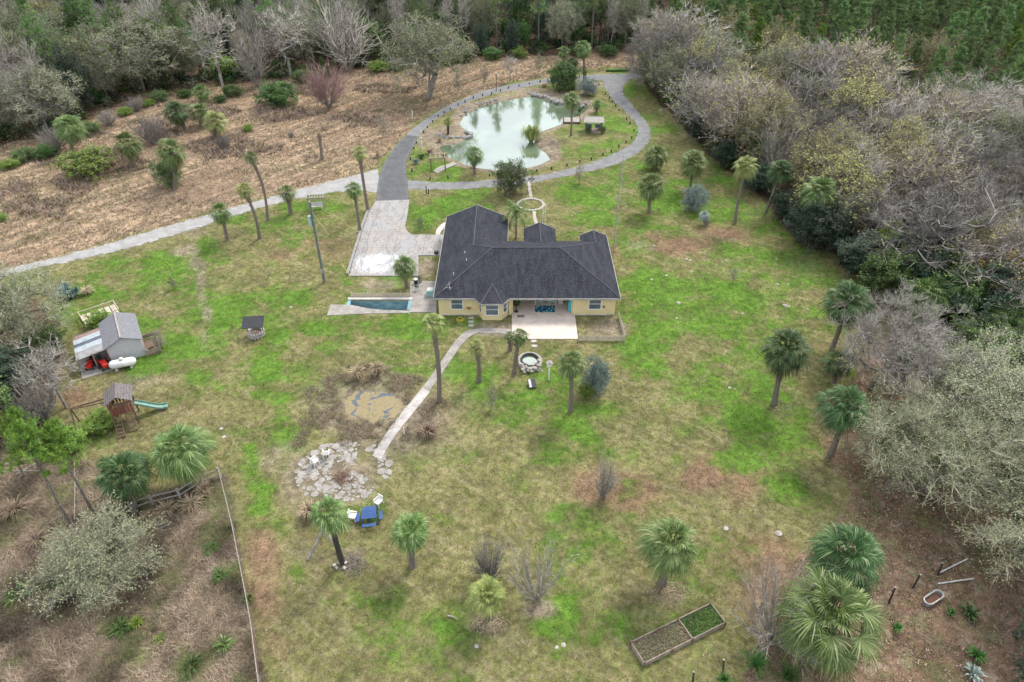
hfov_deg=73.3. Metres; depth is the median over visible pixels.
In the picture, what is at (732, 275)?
sapling
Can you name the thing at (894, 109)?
tree
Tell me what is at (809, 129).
tree
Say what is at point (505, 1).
pine tree
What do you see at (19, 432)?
pine tree
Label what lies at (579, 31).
tree
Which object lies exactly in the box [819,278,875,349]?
palm tree
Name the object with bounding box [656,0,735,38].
tree
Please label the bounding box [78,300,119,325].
timber frame
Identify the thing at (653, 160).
palm tree
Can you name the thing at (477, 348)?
palm tree
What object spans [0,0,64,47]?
oak tree
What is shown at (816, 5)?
pine tree
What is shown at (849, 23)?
pine tree
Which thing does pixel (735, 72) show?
tree
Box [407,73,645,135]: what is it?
paved road
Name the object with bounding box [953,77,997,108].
tree
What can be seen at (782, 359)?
palm tree
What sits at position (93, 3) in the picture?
tree
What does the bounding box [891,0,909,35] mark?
pine tree
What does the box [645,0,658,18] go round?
tree
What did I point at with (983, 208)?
tree
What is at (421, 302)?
side terrace
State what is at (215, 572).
weed clump
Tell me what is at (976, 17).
pine tree
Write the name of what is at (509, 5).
tree
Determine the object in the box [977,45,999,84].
pine tree
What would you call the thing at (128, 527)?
brush pile
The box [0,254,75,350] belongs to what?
oak tree
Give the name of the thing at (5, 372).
tree
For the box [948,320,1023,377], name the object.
tree
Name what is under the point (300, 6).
tree
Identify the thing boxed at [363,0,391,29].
tree
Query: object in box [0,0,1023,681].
ground
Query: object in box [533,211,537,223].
stepping path
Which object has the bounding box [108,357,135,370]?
propane tank
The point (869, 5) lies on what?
pine tree
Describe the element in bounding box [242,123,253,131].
shrub
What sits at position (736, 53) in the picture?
tree
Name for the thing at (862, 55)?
tree
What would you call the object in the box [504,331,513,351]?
palm tree
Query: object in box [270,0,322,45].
oak tree
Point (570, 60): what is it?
palm tree
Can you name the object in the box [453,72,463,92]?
sapling
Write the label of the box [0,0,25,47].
tree
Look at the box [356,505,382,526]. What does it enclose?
picnic table
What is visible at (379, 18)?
oak tree
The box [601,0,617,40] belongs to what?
pine tree
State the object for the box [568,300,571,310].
curtain
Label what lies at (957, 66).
pine tree
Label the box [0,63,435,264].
field weeds
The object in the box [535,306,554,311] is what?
rug
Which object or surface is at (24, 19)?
pine tree
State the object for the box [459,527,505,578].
shrub
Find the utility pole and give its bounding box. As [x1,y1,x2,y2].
[307,201,328,282]
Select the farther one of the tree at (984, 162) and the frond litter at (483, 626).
the tree at (984, 162)
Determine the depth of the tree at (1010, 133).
94.94 m
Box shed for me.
[73,311,146,378]
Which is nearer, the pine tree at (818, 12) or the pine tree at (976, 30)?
the pine tree at (976, 30)
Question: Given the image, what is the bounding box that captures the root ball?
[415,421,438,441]
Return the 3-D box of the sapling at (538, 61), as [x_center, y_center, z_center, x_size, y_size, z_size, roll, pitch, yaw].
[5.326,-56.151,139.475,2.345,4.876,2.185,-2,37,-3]
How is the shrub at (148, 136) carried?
on the ground at (260, 518)
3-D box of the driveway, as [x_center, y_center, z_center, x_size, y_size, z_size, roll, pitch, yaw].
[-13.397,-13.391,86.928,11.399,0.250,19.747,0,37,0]
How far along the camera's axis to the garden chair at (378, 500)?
52.45 m
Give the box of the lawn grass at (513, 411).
[39,153,960,681]
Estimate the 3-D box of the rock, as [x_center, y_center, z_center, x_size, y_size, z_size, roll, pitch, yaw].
[19.576,14.239,50.704,0.647,0.435,0.598,16,40,20]
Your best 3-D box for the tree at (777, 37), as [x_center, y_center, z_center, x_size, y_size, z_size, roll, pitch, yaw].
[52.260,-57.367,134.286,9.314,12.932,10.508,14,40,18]
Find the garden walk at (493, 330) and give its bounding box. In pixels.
[477,328,510,333]
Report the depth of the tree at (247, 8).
141.96 m
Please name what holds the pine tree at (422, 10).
on the ground at (260, 518)
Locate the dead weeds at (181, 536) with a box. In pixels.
[0,410,269,681]
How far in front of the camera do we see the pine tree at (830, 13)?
154.75 m
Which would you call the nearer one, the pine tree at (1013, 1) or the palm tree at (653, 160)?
the palm tree at (653, 160)
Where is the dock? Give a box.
[563,114,580,123]
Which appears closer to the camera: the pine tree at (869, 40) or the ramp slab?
the ramp slab
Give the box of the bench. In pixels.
[311,202,321,209]
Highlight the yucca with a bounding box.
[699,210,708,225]
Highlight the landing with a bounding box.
[433,162,455,173]
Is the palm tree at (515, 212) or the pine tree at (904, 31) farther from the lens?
the pine tree at (904, 31)
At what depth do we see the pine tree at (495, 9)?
150.75 m
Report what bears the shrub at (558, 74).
on the ground at (260, 518)
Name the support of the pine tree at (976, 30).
on the ground at (260, 518)
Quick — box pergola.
[429,152,445,171]
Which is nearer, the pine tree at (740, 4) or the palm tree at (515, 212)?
the palm tree at (515, 212)
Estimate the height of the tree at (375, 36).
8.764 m
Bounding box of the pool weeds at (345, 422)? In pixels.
[289,362,447,449]
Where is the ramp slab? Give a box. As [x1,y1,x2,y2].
[327,304,409,315]
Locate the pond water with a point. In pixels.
(496, 129)
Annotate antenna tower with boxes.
[613,155,623,251]
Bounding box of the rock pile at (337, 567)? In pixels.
[333,561,347,569]
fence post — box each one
[722,658,724,673]
[888,586,896,603]
[912,574,920,588]
[937,562,943,575]
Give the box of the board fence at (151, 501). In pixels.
[69,467,221,533]
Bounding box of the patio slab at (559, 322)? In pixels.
[512,300,577,338]
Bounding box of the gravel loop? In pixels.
[407,79,650,189]
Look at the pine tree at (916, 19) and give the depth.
141.30 m
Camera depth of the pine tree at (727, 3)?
143.50 m
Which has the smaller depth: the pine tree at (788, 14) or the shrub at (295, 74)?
the shrub at (295, 74)
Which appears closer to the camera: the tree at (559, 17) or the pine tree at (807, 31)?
the pine tree at (807, 31)
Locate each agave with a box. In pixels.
[54,290,66,300]
[59,282,68,287]
[60,285,69,293]
[64,290,77,299]
[66,285,80,295]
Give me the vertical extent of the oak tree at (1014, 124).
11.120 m
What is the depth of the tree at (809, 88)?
102.05 m
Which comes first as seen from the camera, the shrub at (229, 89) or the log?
the shrub at (229, 89)
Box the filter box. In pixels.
[527,378,536,387]
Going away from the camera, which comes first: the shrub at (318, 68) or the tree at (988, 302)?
the tree at (988, 302)
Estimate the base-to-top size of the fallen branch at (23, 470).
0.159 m
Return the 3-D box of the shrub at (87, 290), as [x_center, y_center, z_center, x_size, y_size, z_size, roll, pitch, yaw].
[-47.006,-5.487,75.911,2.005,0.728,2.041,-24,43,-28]
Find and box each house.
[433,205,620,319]
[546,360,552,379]
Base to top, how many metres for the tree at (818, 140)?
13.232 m
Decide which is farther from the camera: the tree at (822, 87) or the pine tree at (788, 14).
the pine tree at (788, 14)
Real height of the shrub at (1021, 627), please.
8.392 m
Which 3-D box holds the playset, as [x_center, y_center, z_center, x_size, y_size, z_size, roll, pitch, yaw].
[-33.758,5.847,58.864,7.223,3.454,3.901,-15,40,-19]
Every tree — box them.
[0,0,14,21]
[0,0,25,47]
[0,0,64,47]
[0,10,12,47]
[0,26,21,83]
[0,29,25,88]
[0,53,51,131]
[0,66,84,130]
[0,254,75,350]
[0,272,35,340]
[0,344,37,407]
[0,375,20,432]
[0,405,43,469]
[0,410,25,476]
[0,415,77,531]
[2,5,20,42]
[6,332,87,412]
[8,9,90,78]
[8,32,51,73]
[13,35,45,93]
[14,0,61,97]
[14,30,52,80]
[15,57,65,126]
[24,0,61,29]
[32,414,101,521]
[38,0,80,37]
[45,42,97,110]
[46,0,63,14]
[52,114,90,152]
[53,32,101,90]
[59,0,98,43]
[64,16,107,81]
[65,6,195,91]
[75,0,98,33]
[75,0,107,29]
[77,0,105,53]
[78,52,121,96]
[83,0,141,43]
[86,48,120,89]
[91,0,117,15]
[93,449,159,512]
[98,10,125,57]
[100,0,135,80]
[111,130,146,167]
[113,1,138,65]
[114,0,128,8]
[117,463,147,516]
[128,11,176,82]
[129,0,160,8]
[131,12,170,40]
[132,0,172,65]
[133,0,147,14]
[134,0,171,23]
[144,421,220,490]
[151,0,211,33]
[152,138,188,190]
[154,0,185,72]
[161,24,210,77]
[163,0,215,20]
[163,100,191,129]
[167,15,191,61]
[169,1,227,41]
[181,26,214,70]
[182,0,241,95]
[183,0,208,52]
[187,102,210,126]
[191,84,211,102]
[201,110,230,137]
[203,0,235,21]
[204,0,235,40]
[206,48,239,76]
[207,201,232,240]
[210,18,235,56]
[216,12,281,87]
[217,0,258,61]
[223,0,288,59]
[226,21,255,65]
[233,8,255,39]
[234,0,263,14]
[234,181,260,238]
[242,0,256,44]
[242,151,268,220]
[251,0,292,54]
[252,1,310,77]
[255,0,282,67]
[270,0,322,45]
[272,0,286,10]
[274,0,309,11]
[276,12,325,64]
[277,184,297,214]
[287,0,312,50]
[292,51,353,107]
[297,0,394,71]
[307,495,353,565]
[311,0,369,18]
[312,0,369,37]
[313,0,364,59]
[313,3,339,56]
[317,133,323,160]
[319,6,346,42]
[333,0,352,52]
[343,182,362,229]
[349,146,369,210]
[350,0,368,28]
[355,15,370,47]
[357,6,480,99]
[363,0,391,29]
[364,0,376,21]
[365,19,386,58]
[369,2,395,44]
[385,0,405,54]
[389,0,407,18]
[389,511,430,569]
[390,254,417,288]
[391,0,425,28]
[391,12,405,45]
[405,19,418,61]
[408,0,427,26]
[414,0,429,43]
[417,0,432,28]
[421,0,433,27]
[421,19,450,47]
[421,313,445,402]
[429,7,449,34]
[435,0,453,11]
[436,0,452,43]
[440,0,453,22]
[443,117,453,134]
[444,1,460,27]
[447,6,466,40]
[453,0,501,35]
[455,0,470,43]
[455,2,472,34]
[456,33,465,46]
[463,145,484,174]
[464,573,507,624]
[467,338,484,383]
[471,23,489,53]
[480,2,498,39]
[487,0,504,49]
[487,156,534,197]
[497,16,510,36]
[500,0,511,16]
[500,198,530,238]
[503,18,520,49]
[503,53,517,80]
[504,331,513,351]
[507,0,522,16]
[508,328,530,375]
[509,0,534,31]
[515,10,533,38]
[516,18,530,47]
[530,0,548,47]
[531,7,550,35]
[534,0,554,43]
[541,0,587,49]
[551,3,566,37]
[556,349,588,412]
[557,46,569,75]
[560,0,596,21]
[562,91,579,135]
[566,0,588,39]
[567,57,578,81]
[573,40,591,81]
[582,67,587,79]
[583,0,601,47]
[586,0,614,36]
[586,1,599,28]
[592,99,602,112]
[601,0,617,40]
[604,0,651,45]
[606,0,621,42]
[616,0,639,36]
[619,14,733,93]
[624,5,678,49]
[631,514,699,587]
[633,32,731,77]
[634,0,649,35]
[634,8,686,56]
[634,172,665,213]
[636,0,649,24]
[639,145,669,169]
[641,48,670,82]
[644,41,697,103]
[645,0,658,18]
[647,10,691,71]
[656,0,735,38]
[660,63,723,135]
[665,37,746,100]
[667,0,681,18]
[670,1,689,24]
[670,22,732,69]
[671,33,728,94]
[678,149,710,190]
[681,21,762,85]
[681,69,786,137]
[683,116,712,141]
[689,6,703,30]
[692,62,796,153]
[694,0,722,19]
[702,0,716,30]
[707,51,759,128]
[709,0,726,36]
[709,42,749,73]
[710,54,766,107]
[710,139,741,167]
[711,0,736,37]
[712,3,756,54]
[722,80,807,170]
[724,66,800,139]
[724,78,787,152]
[727,12,755,62]
[729,43,772,89]
[730,0,747,32]
[731,154,760,224]
[738,2,749,30]
[742,2,759,53]
[743,162,776,191]
[745,16,765,60]
[748,34,816,88]
[749,63,789,94]
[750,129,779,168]
[751,31,825,85]
[752,0,767,21]
[753,105,809,182]
[754,327,815,405]
[758,13,804,58]
[758,105,870,183]
[759,9,773,48]
[763,0,777,23]
[764,160,795,213]
[765,60,799,117]
[765,563,891,681]
[766,46,862,134]
[767,3,781,32]
[767,35,830,82]
[768,188,803,223]
[770,91,810,160]
[772,89,909,160]
[776,9,791,40]
[776,68,814,104]
[778,0,791,17]
[780,0,799,27]
[780,107,880,190]
[780,189,860,255]
[782,14,797,50]
[784,32,890,79]
[786,145,895,229]
[787,17,801,45]
[791,38,855,89]
[792,0,810,35]
[795,175,838,242]
[796,0,817,43]
[798,521,887,607]
[799,24,811,47]
[801,74,846,109]
[802,67,902,141]
[804,83,857,122]
[805,26,919,103]
[807,384,870,455]
[809,22,826,53]
[809,130,896,212]
[811,1,821,24]
[811,36,825,56]
[812,0,822,21]
[813,0,825,27]
[813,123,894,192]
[815,347,858,385]
[818,56,925,111]
[818,275,1005,399]
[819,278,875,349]
[823,0,837,45]
[823,0,846,42]
[826,58,925,106]
[827,0,850,51]
[828,150,982,233]
[831,20,852,51]
[832,25,852,64]
[834,229,899,282]
[835,382,992,513]
[838,0,870,47]
[838,26,854,54]
[841,105,915,158]
[845,361,1023,532]
[848,0,860,23]
[851,74,956,155]
[851,93,889,124]
[851,125,947,218]
[852,0,872,27]
[852,1,871,50]
[853,167,1022,276]
[854,35,871,65]
[856,243,935,304]
[857,217,917,276]
[859,111,946,176]
[863,135,998,229]
[866,17,888,54]
[867,25,882,60]
[869,0,888,27]
[870,0,886,24]
[874,229,941,260]
[875,0,897,40]
[877,10,896,65]
[878,28,933,81]
[880,146,1023,231]
[881,81,911,109]
[881,90,948,127]
[883,28,907,58]
[884,33,906,70]
[884,70,1003,152]
[886,230,965,301]
[887,53,901,77]
[887,74,920,106]
[888,0,908,37]
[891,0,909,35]
[891,109,996,177]
[892,276,953,333]
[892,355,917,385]
[893,176,1006,240]
[897,9,923,55]
[900,38,926,89]
[904,0,921,43]
[905,324,1023,455]
[907,8,939,54]
[908,110,1023,172]
[908,336,946,365]
[909,68,992,115]
[909,338,1023,422]
[910,0,924,14]
[911,2,932,54]
[913,106,995,172]
[916,29,963,81]
[916,124,1023,214]
[917,66,1023,147]
[918,0,934,30]
[918,248,994,329]
[919,47,949,92]
[920,214,1003,282]
[921,45,947,84]
[925,160,960,216]
[927,0,948,42]
[928,222,1023,308]
[930,396,1023,566]
[931,85,1001,129]
[934,10,968,57]
[936,209,1023,271]
[936,267,988,332]
[937,0,958,40]
[938,12,962,47]
[939,2,965,30]
[941,197,1023,317]
[942,294,1023,375]
[944,16,966,63]
[945,45,969,85]
[945,260,1023,329]
[947,0,970,23]
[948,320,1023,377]
[949,168,1023,232]
[952,37,976,75]
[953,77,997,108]
[956,93,1023,153]
[961,5,991,63]
[961,47,988,87]
[961,471,1023,588]
[962,146,998,188]
[962,171,1023,229]
[963,0,987,41]
[964,21,985,63]
[967,2,985,31]
[968,4,984,37]
[972,5,1000,65]
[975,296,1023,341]
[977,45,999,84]
[977,235,1023,302]
[978,111,1023,182]
[979,110,1023,173]
[980,12,1010,70]
[981,0,1003,44]
[982,24,1004,74]
[985,203,1023,251]
[986,3,1016,48]
[986,68,1005,98]
[986,90,1023,137]
[986,168,1023,203]
[987,0,1006,28]
[988,194,1023,239]
[993,60,1023,111]
[995,39,1023,80]
[996,57,1023,104]
[997,29,1023,69]
[999,273,1023,326]
[1000,225,1023,296]
[1001,0,1023,55]
[1002,182,1023,217]
[1003,8,1023,58]
[1005,45,1023,92]
[1007,0,1019,10]
[1011,128,1023,181]
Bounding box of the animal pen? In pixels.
[142,331,161,356]
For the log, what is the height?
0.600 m
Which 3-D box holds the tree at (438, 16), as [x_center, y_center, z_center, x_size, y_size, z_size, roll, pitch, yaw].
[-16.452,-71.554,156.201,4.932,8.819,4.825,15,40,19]
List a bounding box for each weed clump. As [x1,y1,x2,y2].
[0,578,33,609]
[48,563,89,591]
[106,615,131,640]
[127,614,144,629]
[152,631,167,644]
[175,651,205,681]
[201,541,220,556]
[209,565,232,584]
[211,633,235,655]
[241,592,254,603]
[714,671,732,681]
[737,643,774,681]
[753,597,770,611]
[768,655,807,681]
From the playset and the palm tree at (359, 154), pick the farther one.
the palm tree at (359, 154)
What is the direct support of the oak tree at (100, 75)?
on the ground at (260, 518)
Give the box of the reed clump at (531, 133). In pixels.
[521,124,542,142]
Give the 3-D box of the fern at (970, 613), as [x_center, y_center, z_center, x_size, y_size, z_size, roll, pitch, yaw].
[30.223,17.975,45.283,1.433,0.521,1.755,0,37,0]
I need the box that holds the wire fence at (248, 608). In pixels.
[217,466,260,681]
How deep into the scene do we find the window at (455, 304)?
72.10 m
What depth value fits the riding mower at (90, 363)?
65.52 m
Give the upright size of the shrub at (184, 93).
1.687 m
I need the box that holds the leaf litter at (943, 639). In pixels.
[743,318,1023,681]
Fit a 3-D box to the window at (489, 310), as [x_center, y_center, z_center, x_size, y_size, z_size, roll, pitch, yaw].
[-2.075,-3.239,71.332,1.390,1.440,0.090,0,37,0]
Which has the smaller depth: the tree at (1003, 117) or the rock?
the rock
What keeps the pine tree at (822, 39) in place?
on the ground at (260, 518)
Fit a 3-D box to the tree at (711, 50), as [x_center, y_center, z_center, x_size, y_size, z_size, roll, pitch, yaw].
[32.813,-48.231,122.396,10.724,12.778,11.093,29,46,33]
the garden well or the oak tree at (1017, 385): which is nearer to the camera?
the oak tree at (1017, 385)
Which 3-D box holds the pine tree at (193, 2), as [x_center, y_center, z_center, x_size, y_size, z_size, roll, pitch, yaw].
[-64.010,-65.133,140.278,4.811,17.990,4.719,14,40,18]
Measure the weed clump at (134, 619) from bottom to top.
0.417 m
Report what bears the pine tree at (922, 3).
on the ground at (260, 518)
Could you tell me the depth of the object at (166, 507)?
51.98 m
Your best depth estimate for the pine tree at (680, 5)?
139.45 m
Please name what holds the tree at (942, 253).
on the ground at (260, 518)
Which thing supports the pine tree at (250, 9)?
on the ground at (260, 518)
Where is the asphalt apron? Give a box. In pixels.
[376,135,417,200]
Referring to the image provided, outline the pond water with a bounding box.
[440,96,587,169]
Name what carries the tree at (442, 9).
on the ground at (260, 518)
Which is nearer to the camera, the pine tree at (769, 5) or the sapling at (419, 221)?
the sapling at (419, 221)
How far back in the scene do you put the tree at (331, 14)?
140.60 m
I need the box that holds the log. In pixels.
[606,69,628,71]
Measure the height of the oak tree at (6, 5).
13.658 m
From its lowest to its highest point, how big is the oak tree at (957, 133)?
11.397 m
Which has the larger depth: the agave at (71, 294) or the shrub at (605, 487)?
the agave at (71, 294)
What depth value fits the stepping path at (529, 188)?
97.39 m
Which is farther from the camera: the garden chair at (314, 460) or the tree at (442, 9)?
the tree at (442, 9)
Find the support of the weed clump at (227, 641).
on the ground at (260, 518)
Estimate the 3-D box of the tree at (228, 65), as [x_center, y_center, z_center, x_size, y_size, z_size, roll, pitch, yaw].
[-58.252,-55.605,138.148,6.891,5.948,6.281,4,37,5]
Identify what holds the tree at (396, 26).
on the ground at (260, 518)
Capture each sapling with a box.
[149,328,167,348]
[165,276,175,287]
[378,113,388,137]
[414,216,425,229]
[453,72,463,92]
[478,64,487,82]
[482,386,497,408]
[532,51,543,74]
[575,163,585,183]
[730,267,739,281]
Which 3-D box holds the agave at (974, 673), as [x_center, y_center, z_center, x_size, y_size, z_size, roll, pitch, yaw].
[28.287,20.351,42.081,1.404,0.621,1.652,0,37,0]
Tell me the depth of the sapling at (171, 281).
76.31 m
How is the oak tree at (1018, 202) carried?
on the ground at (260, 518)
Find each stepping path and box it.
[527,181,532,197]
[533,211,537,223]
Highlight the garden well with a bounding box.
[241,315,264,339]
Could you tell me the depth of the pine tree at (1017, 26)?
142.36 m
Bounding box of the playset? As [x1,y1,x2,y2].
[69,382,167,438]
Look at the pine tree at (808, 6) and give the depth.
144.72 m
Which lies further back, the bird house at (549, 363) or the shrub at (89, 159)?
the shrub at (89, 159)
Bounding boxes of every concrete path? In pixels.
[373,387,429,458]
[423,329,478,390]
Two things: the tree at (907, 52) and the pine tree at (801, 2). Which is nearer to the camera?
the tree at (907, 52)
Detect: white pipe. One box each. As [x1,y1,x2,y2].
[938,578,973,583]
[940,558,967,572]
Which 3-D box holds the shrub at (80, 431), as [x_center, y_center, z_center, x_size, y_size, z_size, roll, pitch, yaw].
[-37.038,8.177,56.889,3.449,2.415,3.784,19,41,23]
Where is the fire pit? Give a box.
[329,464,354,484]
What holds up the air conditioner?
on the side terrace
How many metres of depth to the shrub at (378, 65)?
141.59 m
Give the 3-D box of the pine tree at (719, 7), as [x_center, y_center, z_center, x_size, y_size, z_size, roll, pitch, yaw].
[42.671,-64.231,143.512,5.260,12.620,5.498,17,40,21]
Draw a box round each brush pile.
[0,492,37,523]
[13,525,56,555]
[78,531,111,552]
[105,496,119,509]
[113,517,139,540]
[134,507,159,525]
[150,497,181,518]
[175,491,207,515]
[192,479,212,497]
[348,365,364,379]
[367,360,386,376]
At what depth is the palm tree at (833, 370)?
62.37 m
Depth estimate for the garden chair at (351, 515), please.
51.40 m
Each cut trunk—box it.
[307,529,322,559]
[323,530,334,547]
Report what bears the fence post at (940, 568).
on the ground at (260, 518)
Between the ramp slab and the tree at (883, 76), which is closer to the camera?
the ramp slab
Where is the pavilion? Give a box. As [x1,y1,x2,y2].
[583,116,604,133]
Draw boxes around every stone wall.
[437,130,472,138]
[527,92,562,104]
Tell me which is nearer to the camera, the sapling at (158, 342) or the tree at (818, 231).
the sapling at (158, 342)
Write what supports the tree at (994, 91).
on the ground at (260, 518)
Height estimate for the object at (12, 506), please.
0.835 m
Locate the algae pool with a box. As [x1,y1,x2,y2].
[342,390,410,426]
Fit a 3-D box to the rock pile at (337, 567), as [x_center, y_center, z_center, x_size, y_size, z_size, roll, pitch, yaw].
[-12.118,15.790,48.449,1.018,0.180,0.706,0,37,0]
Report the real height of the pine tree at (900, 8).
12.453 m
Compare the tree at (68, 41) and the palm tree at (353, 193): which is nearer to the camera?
the palm tree at (353, 193)
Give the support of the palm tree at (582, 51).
on the ground at (260, 518)
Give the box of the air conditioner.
[426,287,433,296]
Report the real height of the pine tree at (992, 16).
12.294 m
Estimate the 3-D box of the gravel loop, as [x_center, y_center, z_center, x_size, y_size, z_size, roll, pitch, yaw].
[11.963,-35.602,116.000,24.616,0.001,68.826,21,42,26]
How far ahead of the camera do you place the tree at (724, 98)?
106.52 m
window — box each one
[450,300,462,309]
[485,306,498,315]
[503,303,506,313]
[588,300,601,309]
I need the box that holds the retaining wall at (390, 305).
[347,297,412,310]
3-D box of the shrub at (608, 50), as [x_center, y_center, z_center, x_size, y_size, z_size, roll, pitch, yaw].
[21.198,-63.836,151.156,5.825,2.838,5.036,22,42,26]
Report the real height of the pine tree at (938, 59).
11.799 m
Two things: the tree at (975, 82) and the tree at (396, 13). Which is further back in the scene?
the tree at (396, 13)
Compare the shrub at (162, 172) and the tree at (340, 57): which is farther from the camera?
the tree at (340, 57)
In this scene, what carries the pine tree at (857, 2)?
on the ground at (260, 518)
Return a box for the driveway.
[349,200,442,275]
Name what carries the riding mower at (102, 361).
on the shed
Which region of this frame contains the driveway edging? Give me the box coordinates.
[346,210,368,274]
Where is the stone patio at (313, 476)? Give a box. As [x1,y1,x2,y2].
[294,440,392,501]
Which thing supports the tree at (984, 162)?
on the ground at (260, 518)
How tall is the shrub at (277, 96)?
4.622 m
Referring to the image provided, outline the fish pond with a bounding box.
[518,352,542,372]
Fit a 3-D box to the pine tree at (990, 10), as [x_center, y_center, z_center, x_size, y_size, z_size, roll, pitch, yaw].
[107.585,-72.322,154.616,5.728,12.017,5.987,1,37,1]
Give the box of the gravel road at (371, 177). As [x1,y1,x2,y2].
[0,169,378,277]
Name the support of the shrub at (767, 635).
on the ground at (260, 518)
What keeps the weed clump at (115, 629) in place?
on the ground at (260, 518)
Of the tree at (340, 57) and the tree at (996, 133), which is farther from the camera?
the tree at (340, 57)
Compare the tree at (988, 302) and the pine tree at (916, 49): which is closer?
the tree at (988, 302)
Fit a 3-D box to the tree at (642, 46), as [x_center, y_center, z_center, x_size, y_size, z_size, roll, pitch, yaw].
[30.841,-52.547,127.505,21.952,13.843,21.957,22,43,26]
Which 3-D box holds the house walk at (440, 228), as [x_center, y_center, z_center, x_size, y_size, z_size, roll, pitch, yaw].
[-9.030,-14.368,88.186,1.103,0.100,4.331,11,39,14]
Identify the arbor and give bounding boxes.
[305,193,324,210]
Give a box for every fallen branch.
[3,470,39,471]
[74,460,74,519]
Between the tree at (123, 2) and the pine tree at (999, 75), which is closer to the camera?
the pine tree at (999, 75)
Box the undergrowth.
[0,0,1023,308]
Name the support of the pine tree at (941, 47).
on the ground at (260, 518)
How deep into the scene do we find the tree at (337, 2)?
143.41 m
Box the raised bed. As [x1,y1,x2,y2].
[630,602,726,666]
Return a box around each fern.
[890,622,904,635]
[944,605,957,617]
[956,602,979,626]
[962,644,989,663]
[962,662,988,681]
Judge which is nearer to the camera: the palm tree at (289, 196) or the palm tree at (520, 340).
the palm tree at (520, 340)
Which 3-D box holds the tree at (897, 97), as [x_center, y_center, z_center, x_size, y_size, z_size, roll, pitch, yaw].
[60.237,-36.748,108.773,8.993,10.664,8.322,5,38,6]
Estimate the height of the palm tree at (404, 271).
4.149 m
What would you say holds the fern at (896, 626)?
on the ground at (260, 518)
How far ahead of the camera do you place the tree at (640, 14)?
160.54 m
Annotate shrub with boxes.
[0,157,21,169]
[0,211,8,220]
[2,358,64,425]
[4,489,171,623]
[5,146,39,162]
[11,317,65,358]
[27,121,67,147]
[27,143,59,159]
[42,422,87,457]
[51,142,124,178]
[78,285,94,295]
[79,119,103,133]
[79,406,119,434]
[82,308,111,330]
[94,108,120,124]
[116,107,132,116]
[123,93,146,109]
[124,113,166,144]
[141,99,154,107]
[144,89,170,101]
[147,160,184,188]
[175,88,192,97]
[211,132,231,147]
[212,93,226,103]
[220,84,244,96]
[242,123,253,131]
[251,79,298,106]
[289,68,313,83]
[294,498,320,521]
[313,66,331,77]
[367,60,387,73]
[385,59,405,70]
[435,50,457,65]
[458,48,473,61]
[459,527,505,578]
[482,46,503,59]
[496,525,583,606]
[511,46,528,57]
[544,57,582,91]
[567,42,589,56]
[575,73,598,96]
[578,351,612,398]
[578,379,595,399]
[590,447,625,497]
[597,44,618,56]
[682,183,711,212]
[711,545,852,681]
[1009,606,1023,681]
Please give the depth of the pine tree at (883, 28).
134.91 m
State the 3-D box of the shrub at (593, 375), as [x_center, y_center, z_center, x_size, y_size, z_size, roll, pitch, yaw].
[7.482,3.201,61.702,3.197,5.555,3.229,28,45,32]
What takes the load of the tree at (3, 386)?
on the ground at (260, 518)
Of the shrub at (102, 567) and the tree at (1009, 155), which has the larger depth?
the tree at (1009, 155)
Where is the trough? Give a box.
[922,589,944,606]
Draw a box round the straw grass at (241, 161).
[0,56,638,266]
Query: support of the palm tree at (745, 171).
on the ground at (260, 518)
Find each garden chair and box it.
[308,456,319,467]
[322,449,330,458]
[347,509,356,522]
[373,493,383,507]
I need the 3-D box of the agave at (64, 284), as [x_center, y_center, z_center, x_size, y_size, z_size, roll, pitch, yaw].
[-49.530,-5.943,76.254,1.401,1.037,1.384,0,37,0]
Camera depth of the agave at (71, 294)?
74.91 m
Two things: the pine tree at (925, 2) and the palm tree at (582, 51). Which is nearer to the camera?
the palm tree at (582, 51)
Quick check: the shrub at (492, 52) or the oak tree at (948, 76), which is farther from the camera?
the shrub at (492, 52)
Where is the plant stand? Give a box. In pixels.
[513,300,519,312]
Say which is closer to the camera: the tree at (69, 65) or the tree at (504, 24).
the tree at (69, 65)
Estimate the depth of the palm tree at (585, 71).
135.63 m
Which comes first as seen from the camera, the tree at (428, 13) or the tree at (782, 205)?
the tree at (782, 205)
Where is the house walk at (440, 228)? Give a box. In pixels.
[436,222,444,234]
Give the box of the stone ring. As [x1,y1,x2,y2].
[516,198,544,210]
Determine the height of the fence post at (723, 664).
1.540 m
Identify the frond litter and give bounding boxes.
[339,553,366,576]
[472,612,511,641]
[646,575,690,607]
[765,399,800,417]
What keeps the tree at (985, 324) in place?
on the ground at (260, 518)
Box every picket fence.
[350,292,410,296]
[579,313,625,340]
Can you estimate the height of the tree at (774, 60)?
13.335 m
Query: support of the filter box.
on the ground at (260, 518)
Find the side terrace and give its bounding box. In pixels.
[409,281,435,312]
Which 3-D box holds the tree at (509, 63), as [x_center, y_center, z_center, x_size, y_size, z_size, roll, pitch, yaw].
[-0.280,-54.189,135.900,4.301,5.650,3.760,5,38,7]
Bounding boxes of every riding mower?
[85,355,96,370]
[95,354,108,370]
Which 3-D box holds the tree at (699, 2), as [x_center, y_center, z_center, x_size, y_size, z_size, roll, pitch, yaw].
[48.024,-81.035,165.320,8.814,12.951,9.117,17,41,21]
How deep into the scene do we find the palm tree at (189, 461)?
51.17 m
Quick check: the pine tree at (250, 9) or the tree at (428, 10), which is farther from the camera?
the tree at (428, 10)
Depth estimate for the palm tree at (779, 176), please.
87.39 m

